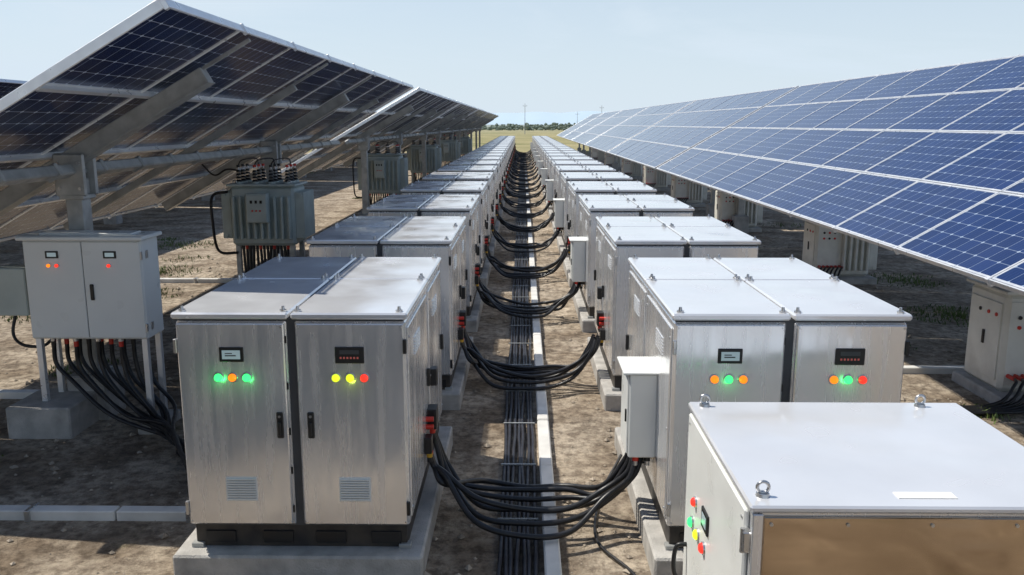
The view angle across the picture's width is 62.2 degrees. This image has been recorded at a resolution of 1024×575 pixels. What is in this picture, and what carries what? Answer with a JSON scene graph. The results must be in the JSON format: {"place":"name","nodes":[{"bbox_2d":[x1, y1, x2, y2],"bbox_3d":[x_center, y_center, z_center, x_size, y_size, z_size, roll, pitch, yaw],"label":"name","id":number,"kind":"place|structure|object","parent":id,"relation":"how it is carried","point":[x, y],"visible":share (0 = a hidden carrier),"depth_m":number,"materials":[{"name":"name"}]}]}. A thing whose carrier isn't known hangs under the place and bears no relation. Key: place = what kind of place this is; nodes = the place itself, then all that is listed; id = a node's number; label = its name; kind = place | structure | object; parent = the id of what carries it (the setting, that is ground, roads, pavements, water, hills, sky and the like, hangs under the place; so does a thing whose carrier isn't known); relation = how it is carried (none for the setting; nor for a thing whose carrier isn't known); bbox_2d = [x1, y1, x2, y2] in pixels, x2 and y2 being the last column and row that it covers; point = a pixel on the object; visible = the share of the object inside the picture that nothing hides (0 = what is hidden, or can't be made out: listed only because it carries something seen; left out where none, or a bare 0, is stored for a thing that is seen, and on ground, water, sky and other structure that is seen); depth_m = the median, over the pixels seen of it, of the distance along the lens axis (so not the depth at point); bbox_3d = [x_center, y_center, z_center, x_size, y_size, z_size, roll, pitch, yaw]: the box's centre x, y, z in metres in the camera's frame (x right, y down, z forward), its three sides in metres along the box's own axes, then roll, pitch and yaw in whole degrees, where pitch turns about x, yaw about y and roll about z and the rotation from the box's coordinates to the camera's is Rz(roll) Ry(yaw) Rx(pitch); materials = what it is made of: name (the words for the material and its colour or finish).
{"place":"outdoors","nodes":[
{"label":"outdoors","id":0,"kind":"place"},
{"bbox_2d":[457,156,503,200],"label":"electrical cabinet","id":1,"kind":"object","parent":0,"point":[486,158],"visible":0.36,"depth_m":38.52,"materials":[{"name":"silver metal"}]},
{"bbox_2d":[464,152,505,197],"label":"electrical cabinet","id":2,"kind":"object","parent":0,"point":[487,154],"visible":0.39,"depth_m":43.09,"materials":[{"name":"silver metal"}]},
{"bbox_2d":[470,150,506,190],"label":"electrical cabinet","id":3,"kind":"object","parent":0,"point":[488,151],"visible":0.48,"depth_m":47.54,"materials":[{"name":"silver metal"}]},
{"bbox_2d":[508,175,540,186],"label":"power cable bundle","id":4,"kind":"object","parent":3,"relation":"attached to","point":[523,184],"visible":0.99,"depth_m":51.69,"materials":[{"name":"rubber"}]},
{"bbox_2d":[474,148,508,177],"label":"electrical cabinet","id":5,"kind":"object","parent":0,"point":[492,149],"visible":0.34,"depth_m":51.53,"materials":[{"name":"silver metal"}]},
{"bbox_2d":[478,146,509,178],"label":"electrical cabinet","id":6,"kind":"object","parent":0,"point":[495,147],"visible":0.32,"depth_m":55.92,"materials":[{"name":"silver metal"}]},
{"bbox_2d":[482,144,510,174],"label":"electrical cabinet","id":7,"kind":"object","parent":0,"point":[500,146],"visible":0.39,"depth_m":61.12,"materials":[{"name":"silver metal"}]},
{"bbox_2d":[487,142,511,167],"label":"electrical cabinet","id":8,"kind":"object","parent":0,"point":[503,143],"visible":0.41,"depth_m":68.40,"materials":[{"name":"silver metal"}]},
{"bbox_2d":[490,141,512,159],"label":"electrical cabinet","id":9,"kind":"object","parent":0,"point":[505,141],"visible":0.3,"depth_m":75.08,"materials":[{"name":"silver metal"}]},
{"bbox_2d":[0,125,1023,574],"bbox_3d":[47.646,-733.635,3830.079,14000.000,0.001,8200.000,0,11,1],"label":"ground","id":10,"kind":"structure","parent":0,"point":[578,427],"depth_m":11.23,"materials":[{"name":"soil"}]},
{"bbox_2d":[0,389,37,398],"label":"cable duct","id":11,"kind":"object","parent":10,"relation":"on","point":[14,393],"visible":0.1,"depth_m":12.10,"materials":[{"name":"metal"}]},
{"bbox_2d":[0,79,122,223],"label":"solar panel array","id":12,"kind":"object","parent":10,"relation":"on","point":[7,86],"visible":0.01,"depth_m":23.36,"materials":[{"name":"glass"}]},
{"bbox_2d":[0,230,186,470],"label":"control cabinet","id":13,"kind":"object","parent":10,"relation":"on","point":[78,286],"visible":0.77,"depth_m":10.52,"materials":[{"name":"metal"}]},
{"bbox_2d":[0,503,190,522],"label":"cable duct","id":14,"kind":"object","parent":10,"relation":"on","point":[33,512],"visible":0.68,"depth_m":8.38,"materials":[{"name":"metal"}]},
{"bbox_2d":[160,277,235,282],"bbox_3d":[-7.248,-0.166,21.008,9.000,0.142,0.200,0,11,1],"label":"cable duct","id":15,"kind":"object","parent":10,"relation":"on","point":[194,280],"visible":0.2,"depth_m":20.95,"materials":[{"name":"metal"}]},
{"bbox_2d":[0,0,413,419],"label":"solar panel array","id":16,"kind":"object","parent":10,"relation":"on","point":[156,103],"visible":0.91,"depth_m":11.60,"materials":[{"name":"glass"}]},
{"bbox_2d":[201,194,214,200],"bbox_3d":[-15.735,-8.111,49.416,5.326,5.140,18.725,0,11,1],"label":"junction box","id":17,"kind":"object","parent":10,"relation":"on","point":[205,198],"depth_m":43.26,"materials":[{"name":"metal"}]},
{"bbox_2d":[201,158,314,275],"bbox_3d":[-5.283,-1.156,18.292,2.469,3.252,1.520,0,11,1],"label":"transformer","id":18,"kind":"object","parent":10,"relation":"on","point":[274,212],"visible":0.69,"depth_m":17.84,"materials":[{"name":"paint"}]},
{"bbox_2d":[173,426,452,574],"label":"concrete plinth","id":19,"kind":"structure","parent":10,"relation":"on","point":[188,559],"depth_m":7.26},
{"bbox_2d":[170,254,442,548],"bbox_3d":[-1.784,0.942,8.596,2.060,2.150,3.039,0,11,1],"label":"electrical cabinet","id":20,"kind":"object","parent":19,"relation":"on","point":[311,394],"visible":1,"depth_m":7.20,"materials":[{"name":"silver metal"}]},
{"bbox_2d":[300,130,345,177],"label":"solar panel array","id":21,"kind":"object","parent":10,"relation":"on","point":[328,169],"depth_m":70.23,"materials":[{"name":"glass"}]},
{"bbox_2d":[329,111,378,164],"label":"solar panel array","id":22,"kind":"object","parent":10,"relation":"on","point":[353,125],"visible":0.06,"depth_m":79.85,"materials":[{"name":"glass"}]},
{"bbox_2d":[278,87,460,215],"bbox_3d":[-5.517,-5.742,37.117,5.326,5.140,18.725,0,11,1],"label":"solar panel array","id":23,"kind":"object","parent":10,"relation":"on","point":[400,119],"visible":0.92,"depth_m":30.87,"materials":[{"name":"glass"}]},
{"bbox_2d":[352,141,407,214],"bbox_3d":[-5.559,-4.607,36.269,2.719,3.231,1.670,0,11,1],"label":"transformer","id":24,"kind":"object","parent":10,"relation":"on","point":[387,172],"visible":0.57,"depth_m":35.76,"materials":[{"name":"paint"}]},
{"bbox_2d":[176,450,635,574],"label":"loose cable","id":25,"kind":"object","parent":10,"relation":"on","point":[613,557],"visible":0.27,"depth_m":7.92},
{"bbox_2d":[403,136,441,182],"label":"transformer","id":26,"kind":"object","parent":10,"relation":"on","point":[433,156],"visible":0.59,"depth_m":50.98,"materials":[{"name":"paint"}]},
{"bbox_2d":[380,102,477,180],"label":"solar panel array","id":27,"kind":"object","parent":10,"relation":"on","point":[437,126],"visible":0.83,"depth_m":49.88,"materials":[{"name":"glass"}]},
{"bbox_2d":[432,133,459,166],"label":"transformer","id":28,"kind":"object","parent":10,"relation":"on","point":[450,148],"visible":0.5,"depth_m":66.65,"materials":[{"name":"paint"}]},
{"bbox_2d":[426,108,487,161],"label":"solar panel array","id":29,"kind":"object","parent":10,"relation":"on","point":[456,128],"visible":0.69,"depth_m":71.66,"materials":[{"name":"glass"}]},
{"bbox_2d":[442,337,472,409],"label":"concrete plinth","id":30,"kind":"structure","parent":10,"relation":"on","point":[452,399],"depth_m":12.01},
{"bbox_2d":[306,214,467,390],"bbox_3d":[-1.730,0.100,12.965,2.060,2.150,3.039,0,11,1],"label":"electrical cabinet","id":31,"kind":"object","parent":30,"relation":"on","point":[443,238],"visible":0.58,"depth_m":11.72,"materials":[{"name":"stainless steel"},{"name":"black plastic"}]},
{"bbox_2d":[452,132,471,156],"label":"transformer","id":32,"kind":"object","parent":10,"relation":"on","point":[465,145],"visible":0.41,"depth_m":82.37,"materials":[{"name":"paint"}]},
{"bbox_2d":[446,112,494,139],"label":"solar panel array","id":33,"kind":"object","parent":10,"relation":"on","point":[470,128],"visible":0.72,"depth_m":90.18,"materials":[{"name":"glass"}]},
{"bbox_2d":[465,288,483,331],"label":"concrete plinth","id":34,"kind":"structure","parent":10,"relation":"on","point":[472,324],"depth_m":16.45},
{"bbox_2d":[366,193,480,317],"bbox_3d":[-1.675,-0.741,17.335,2.060,2.150,3.039,0,11,1],"label":"electrical cabinet","id":35,"kind":"object","parent":34,"relation":"on","point":[437,204],"visible":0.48,"depth_m":16.13,"materials":[{"name":"stainless steel"},{"name":"black plastic"}]},
{"bbox_2d":[460,114,497,148],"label":"solar panel array","id":36,"kind":"object","parent":10,"relation":"on","point":[479,126],"visible":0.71,"depth_m":106.60,"materials":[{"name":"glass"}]},
{"bbox_2d":[479,257,491,286],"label":"concrete plinth","id":37,"kind":"structure","parent":10,"relation":"on","point":[484,278],"depth_m":21.24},
{"bbox_2d":[400,180,488,276],"bbox_3d":[-1.621,-1.583,21.704,2.060,2.150,3.039,0,11,1],"label":"electrical cabinet","id":38,"kind":"object","parent":37,"relation":"on","point":[449,187],"visible":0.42,"depth_m":20.70,"materials":[{"name":"stainless steel"},{"name":"black plastic"}]},
{"bbox_2d":[489,236,496,255],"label":"concrete plinth","id":39,"kind":"structure","parent":10,"relation":"on","point":[492,245],"depth_m":25.84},
{"bbox_2d":[422,171,494,248],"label":"electrical cabinet","id":40,"kind":"object","parent":39,"relation":"on","point":[460,176],"visible":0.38,"depth_m":25.03,"materials":[{"name":"silver metal"}]},
{"bbox_2d":[492,221,499,235],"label":"concrete plinth","id":41,"kind":"structure","parent":10,"relation":"on","point":[497,225],"depth_m":30.82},
{"bbox_2d":[437,164,498,226],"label":"electrical cabinet","id":42,"kind":"object","parent":41,"relation":"on","point":[469,168],"visible":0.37,"depth_m":29.53,"materials":[{"name":"silver metal"}]},
{"bbox_2d":[496,210,502,220],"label":"concrete plinth","id":43,"kind":"structure","parent":10,"relation":"on","point":[501,213],"depth_m":34.99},
{"bbox_2d":[449,159,501,211],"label":"electrical cabinet","id":44,"kind":"object","parent":43,"relation":"on","point":[476,162],"visible":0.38,"depth_m":34.13,"materials":[{"name":"silver metal"}]},
{"bbox_2d":[2,172,1014,455],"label":"grass patch","id":45,"kind":"object","parent":10,"relation":"on","point":[944,310],"visible":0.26,"depth_m":19.70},
{"bbox_2d":[0,218,1023,574],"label":"loose stones","id":46,"kind":"object","parent":10,"relation":"on","point":[164,536],"visible":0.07,"depth_m":10.61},
{"bbox_2d":[496,157,538,574],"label":"ground cable trunk","id":47,"kind":"object","parent":10,"relation":"on","point":[506,557],"visible":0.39,"depth_m":10.30,"materials":[{"name":"rubber"}]},
{"bbox_2d":[481,122,575,130],"bbox_3d":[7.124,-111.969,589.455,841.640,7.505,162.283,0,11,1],"label":"distant tree line","id":48,"kind":"object","parent":10,"relation":"on","point":[552,126],"visible":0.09,"depth_m":544.75,"materials":[{"name":"green plant"}]},
{"bbox_2d":[525,170,561,574],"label":"cable duct","id":49,"kind":"object","parent":10,"relation":"on","point":[552,557],"visible":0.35,"depth_m":10.10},
{"bbox_2d":[506,181,540,192],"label":"power cable bundle","id":50,"kind":"object","parent":49,"relation":"on","point":[525,190],"visible":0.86,"depth_m":47.35,"materials":[{"name":"rubber"}]},
{"bbox_2d":[511,163,535,170],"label":"power cable bundle","id":51,"kind":"object","parent":49,"relation":"on","point":[519,168],"visible":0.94,"depth_m":69.26,"materials":[{"name":"rubber"}]},
{"bbox_2d":[512,160,534,167],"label":"power cable bundle","id":52,"kind":"object","parent":49,"relation":"on","point":[521,166],"visible":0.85,"depth_m":73.65,"materials":[{"name":"rubber"}]},
{"bbox_2d":[513,159,533,165],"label":"power cable bundle","id":53,"kind":"object","parent":49,"relation":"on","point":[524,164],"visible":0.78,"depth_m":77.88,"materials":[{"name":"rubber"}]},
{"bbox_2d":[513,156,533,162],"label":"power cable bundle","id":54,"kind":"object","parent":49,"relation":"on","point":[522,161],"visible":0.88,"depth_m":82.21,"materials":[{"name":"rubber"}]},
{"bbox_2d":[511,166,536,173],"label":"power cable bundle","id":55,"kind":"object","parent":49,"relation":"on","point":[522,172],"visible":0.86,"depth_m":64.79,"materials":[{"name":"rubber"}]},
{"bbox_2d":[510,168,537,176],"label":"power cable bundle","id":56,"kind":"object","parent":49,"relation":"on","point":[520,175],"visible":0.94,"depth_m":60.46,"materials":[{"name":"rubber"}]},
{"bbox_2d":[509,171,538,181],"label":"power cable bundle","id":57,"kind":"object","parent":49,"relation":"on","point":[524,180],"visible":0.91,"depth_m":56.00,"materials":[{"name":"rubber"}]},
{"bbox_2d":[503,191,545,207],"bbox_3d":[0.589,-4.011,38.789,2.083,0.668,1.156,0,11,1],"label":"power cable bundle","id":58,"kind":"object","parent":49,"relation":"on","point":[522,205],"visible":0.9,"depth_m":38.58,"materials":[{"name":"rubber"}]},
{"bbox_2d":[505,185,544,198],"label":"power cable bundle","id":59,"kind":"object","parent":49,"relation":"on","point":[511,194],"visible":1,"depth_m":42.99,"materials":[{"name":"rubber"}]},
{"bbox_2d":[497,212,553,232],"bbox_3d":[0.481,-2.341,30.090,2.083,0.658,1.174,0,11,1],"label":"power cable bundle","id":60,"kind":"object","parent":49,"relation":"on","point":[528,229],"visible":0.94,"depth_m":29.81,"materials":[{"name":"rubber"}]},
{"bbox_2d":[500,201,550,218],"bbox_3d":[0.534,-3.174,34.431,2.082,0.665,1.213,0,11,1],"label":"power cable bundle","id":61,"kind":"object","parent":49,"relation":"on","point":[524,215],"visible":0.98,"depth_m":34.23,"materials":[{"name":"rubber"}]},
{"bbox_2d":[492,227,559,252],"bbox_3d":[0.425,-1.471,25.592,2.083,0.666,1.302,0,11,1],"label":"power cable bundle","id":62,"kind":"object","parent":49,"relation":"on","point":[547,243],"visible":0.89,"depth_m":25.48,"materials":[{"name":"rubber"}]},
{"bbox_2d":[486,246,567,278],"bbox_3d":[0.372,-0.648,21.325,2.083,0.668,1.232,0,11,1],"label":"power cable bundle","id":63,"kind":"object","parent":49,"relation":"on","point":[497,265],"visible":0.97,"depth_m":21.20,"materials":[{"name":"rubber"}]},
{"bbox_2d":[477,276,579,318],"bbox_3d":[0.317,0.195,16.933,2.083,0.663,1.145,0,11,1],"label":"power cable bundle","id":64,"kind":"object","parent":49,"relation":"on","point":[487,297],"visible":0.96,"depth_m":16.82,"materials":[{"name":"rubber"}]},
{"bbox_2d":[461,328,600,390],"bbox_3d":[0.263,1.037,12.572,2.083,0.668,1.156,0,11,1],"label":"power cable bundle","id":65,"kind":"object","parent":49,"relation":"on","point":[541,374],"visible":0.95,"depth_m":12.47,"materials":[{"name":"rubber"}]},
{"bbox_2d":[429,430,642,539],"bbox_3d":[0.208,1.875,8.214,2.082,0.665,1.213,0,11,1],"label":"power cable bundle","id":66,"kind":"object","parent":49,"relation":"on","point":[618,480],"visible":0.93,"depth_m":8.12,"materials":[{"name":"rubber"}]},
{"bbox_2d":[552,221,561,237],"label":"concrete plinth","id":67,"kind":"structure","parent":10,"relation":"on","point":[554,230],"depth_m":29.93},
{"bbox_2d":[555,164,615,227],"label":"electrical cabinet","id":68,"kind":"object","parent":67,"relation":"on","point":[582,168],"visible":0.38,"depth_m":29.53,"materials":[{"name":"grey metal"}]},
{"bbox_2d":[557,237,568,257],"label":"concrete plinth","id":69,"kind":"structure","parent":10,"relation":"on","point":[560,245],"depth_m":25.96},
{"bbox_2d":[553,171,632,248],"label":"electrical cabinet","id":70,"kind":"object","parent":69,"relation":"on","point":[560,211],"visible":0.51,"depth_m":25.20,"materials":[{"name":"grey metal"}]},
{"bbox_2d":[563,258,572,287],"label":"concrete plinth","id":71,"kind":"structure","parent":10,"relation":"on","point":[566,263],"depth_m":21.67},
{"bbox_2d":[567,180,656,259],"bbox_3d":[2.434,-1.573,21.655,2.060,2.150,3.039,0,11,1],"label":"electrical cabinet","id":72,"kind":"object","parent":71,"relation":"on","point":[577,188],"visible":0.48,"depth_m":20.70,"materials":[{"name":"grey metal"}]},
{"bbox_2d":[557,113,602,153],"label":"solar panel array","id":73,"kind":"object","parent":10,"relation":"on","point":[577,125],"visible":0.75,"depth_m":113.93,"materials":[{"name":"glass"}]},
{"bbox_2d":[572,288,596,331],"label":"concrete plinth","id":74,"kind":"structure","parent":10,"relation":"on","point":[586,324],"depth_m":16.51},
{"bbox_2d":[568,193,694,318],"bbox_3d":[2.269,-0.732,17.288,2.280,2.150,3.039,0,11,1],"label":"electrical cabinet","id":75,"kind":"object","parent":74,"relation":"on","point":[583,254],"visible":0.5,"depth_m":16.30,"materials":[{"name":"grey metal"}]},
{"bbox_2d":[563,110,621,156],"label":"solar panel array","id":76,"kind":"object","parent":10,"relation":"on","point":[588,125],"visible":0.77,"depth_m":95.94,"materials":[{"name":"glass"}]},
{"bbox_2d":[591,148,603,161],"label":"transformer","id":77,"kind":"object","parent":10,"relation":"on","point":[597,155],"visible":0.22,"depth_m":88.34,"materials":[{"name":"grey metal"}]},
{"bbox_2d":[587,337,621,410],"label":"concrete plinth","id":78,"kind":"structure","parent":10,"relation":"on","point":[611,399],"depth_m":12.10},
{"bbox_2d":[594,214,760,390],"bbox_3d":[2.325,0.110,12.917,2.060,2.150,3.039,0,11,1],"label":"electrical cabinet","id":79,"kind":"object","parent":78,"relation":"on","point":[620,241],"visible":0.46,"depth_m":11.68,"materials":[{"name":"grey metal"}]},
{"bbox_2d":[571,107,647,169],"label":"solar panel array","id":80,"kind":"object","parent":10,"relation":"on","point":[603,127],"visible":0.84,"depth_m":75.78,"materials":[{"name":"glass"}]},
{"bbox_2d":[604,152,621,168],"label":"transformer","id":81,"kind":"object","parent":10,"relation":"on","point":[609,159],"visible":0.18,"depth_m":73.60,"materials":[{"name":"grey metal"}]},
{"bbox_2d":[621,158,642,178],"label":"transformer","id":82,"kind":"object","parent":10,"relation":"on","point":[633,170],"visible":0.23,"depth_m":60.86,"materials":[{"name":"grey metal"}]},
{"bbox_2d":[584,100,695,152],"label":"solar panel array","id":83,"kind":"object","parent":10,"relation":"on","point":[627,129],"visible":0.81,"depth_m":57.22,"materials":[{"name":"glass"}]},
{"bbox_2d":[614,427,683,574],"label":"concrete plinth","id":84,"kind":"structure","parent":10,"relation":"on","point":[658,555],"depth_m":7.83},
{"bbox_2d":[617,254,912,549],"bbox_3d":[2.160,0.951,8.549,2.280,2.150,3.039,0,11,1],"label":"electrical cabinet","id":85,"kind":"object","parent":84,"relation":"on","point":[718,328],"visible":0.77,"depth_m":7.09,"materials":[{"name":"grey metal"}]},
{"bbox_2d":[642,165,670,190],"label":"transformer","id":86,"kind":"object","parent":10,"relation":"on","point":[657,180],"visible":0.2,"depth_m":50.06,"materials":[{"name":"grey metal"}]},
{"bbox_2d":[671,175,706,206],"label":"transformer","id":87,"kind":"object","parent":10,"relation":"on","point":[687,192],"visible":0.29,"depth_m":40.24,"materials":[{"name":"grey metal"}]},
{"bbox_2d":[607,86,798,217],"bbox_3d":[8.132,-6.594,40.958,5.326,5.360,18.725,0,11,1],"label":"solar panel array","id":88,"kind":"object","parent":10,"relation":"on","point":[676,134],"visible":0.93,"depth_m":37.45,"materials":[{"name":"glass"}]},
{"bbox_2d":[714,190,762,231],"bbox_3d":[6.430,-3.039,31.143,5.452,2.090,1.735,0,11,1],"label":"transformer","id":89,"kind":"object","parent":10,"relation":"on","point":[725,207],"visible":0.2,"depth_m":30.91,"materials":[{"name":"grey metal"}]},
{"bbox_2d":[656,54,1023,295],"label":"solar panel array","id":90,"kind":"object","parent":10,"relation":"on","point":[925,165],"visible":0.98,"depth_m":15.84,"materials":[{"name":"glass"}]},
{"bbox_2d":[802,221,877,283],"bbox_3d":[6.306,-1.110,21.128,5.452,2.090,1.735,0,11,1],"label":"transformer","id":91,"kind":"object","parent":10,"relation":"on","point":[847,259],"visible":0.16,"depth_m":20.90,"materials":[{"name":"grey metal"}]},
{"bbox_2d":[671,394,1023,574],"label":"inverter cabinet","id":92,"kind":"object","parent":10,"relation":"on","point":[827,488],"visible":1,"depth_m":4.91,"materials":[{"name":"metal"}]},
{"bbox_2d":[903,365,964,373],"bbox_3d":[7.758,1.306,13.364,8.800,0.142,0.200,0,11,1],"label":"cable duct","id":93,"kind":"object","parent":10,"relation":"on","point":[916,369],"visible":0.02,"depth_m":13.31,"materials":[{"name":"metal"}]},
{"bbox_2d":[951,278,1023,414],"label":"cabinet","id":94,"kind":"object","parent":10,"relation":"on","point":[992,374],"visible":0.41,"depth_m":11.91,"materials":[{"name":"grey metal"}]},
{"bbox_2d":[0,0,1023,112],"label":"sky","id":95,"kind":"structure","parent":0,"point":[492,56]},
{"bbox_2d":[533,140,555,157],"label":"electrical cabinet","id":96,"kind":"object","parent":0,"point":[534,149],"visible":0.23,"depth_m":78.14,"materials":[{"name":"silver metal"}]},
{"bbox_2d":[486,111,604,124],"bbox_3d":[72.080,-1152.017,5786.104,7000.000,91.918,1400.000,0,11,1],"label":"distant hill","id":97,"kind":"structure","parent":0,"point":[543,118],"depth_m":5314.90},
{"bbox_2d":[536,141,558,151],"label":"electrical cabinet","id":98,"kind":"object","parent":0,"point":[545,142],"visible":0.23,"depth_m":74.86,"materials":[{"name":"silver metal"}]},
{"bbox_2d":[534,142,561,162],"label":"electrical cabinet","id":99,"kind":"object","parent":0,"point":[535,154],"visible":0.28,"depth_m":68.90,"materials":[{"name":"silver metal"}]},
{"bbox_2d":[536,144,567,168],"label":"electrical cabinet","id":100,"kind":"object","parent":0,"point":[538,158],"visible":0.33,"depth_m":60.18,"materials":[{"name":"silver metal"}]},
{"bbox_2d":[540,146,570,160],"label":"electrical cabinet","id":101,"kind":"object","parent":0,"point":[553,147],"visible":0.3,"depth_m":55.18,"materials":[{"name":"silver metal"}]},
{"bbox_2d":[538,148,575,175],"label":"electrical cabinet","id":102,"kind":"object","parent":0,"point":[540,164],"visible":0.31,"depth_m":51.45,"materials":[{"name":"grey metal"}]},
{"bbox_2d":[543,150,580,190],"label":"electrical cabinet","id":103,"kind":"object","parent":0,"point":[559,151],"visible":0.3,"depth_m":47.55,"materials":[{"name":"grey metal"}]},
{"bbox_2d":[541,153,586,188],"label":"electrical cabinet","id":104,"kind":"object","parent":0,"point":[544,173],"visible":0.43,"depth_m":42.73,"materials":[{"name":"grey metal"}]},
{"bbox_2d":[548,156,593,205],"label":"electrical cabinet","id":105,"kind":"object","parent":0,"point":[562,158],"visible":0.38,"depth_m":38.09,"materials":[{"name":"grey metal"}]},
{"bbox_2d":[545,159,603,212],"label":"electrical cabinet","id":106,"kind":"object","parent":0,"point":[550,189],"visible":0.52,"depth_m":34.00,"materials":[{"name":"grey metal"}]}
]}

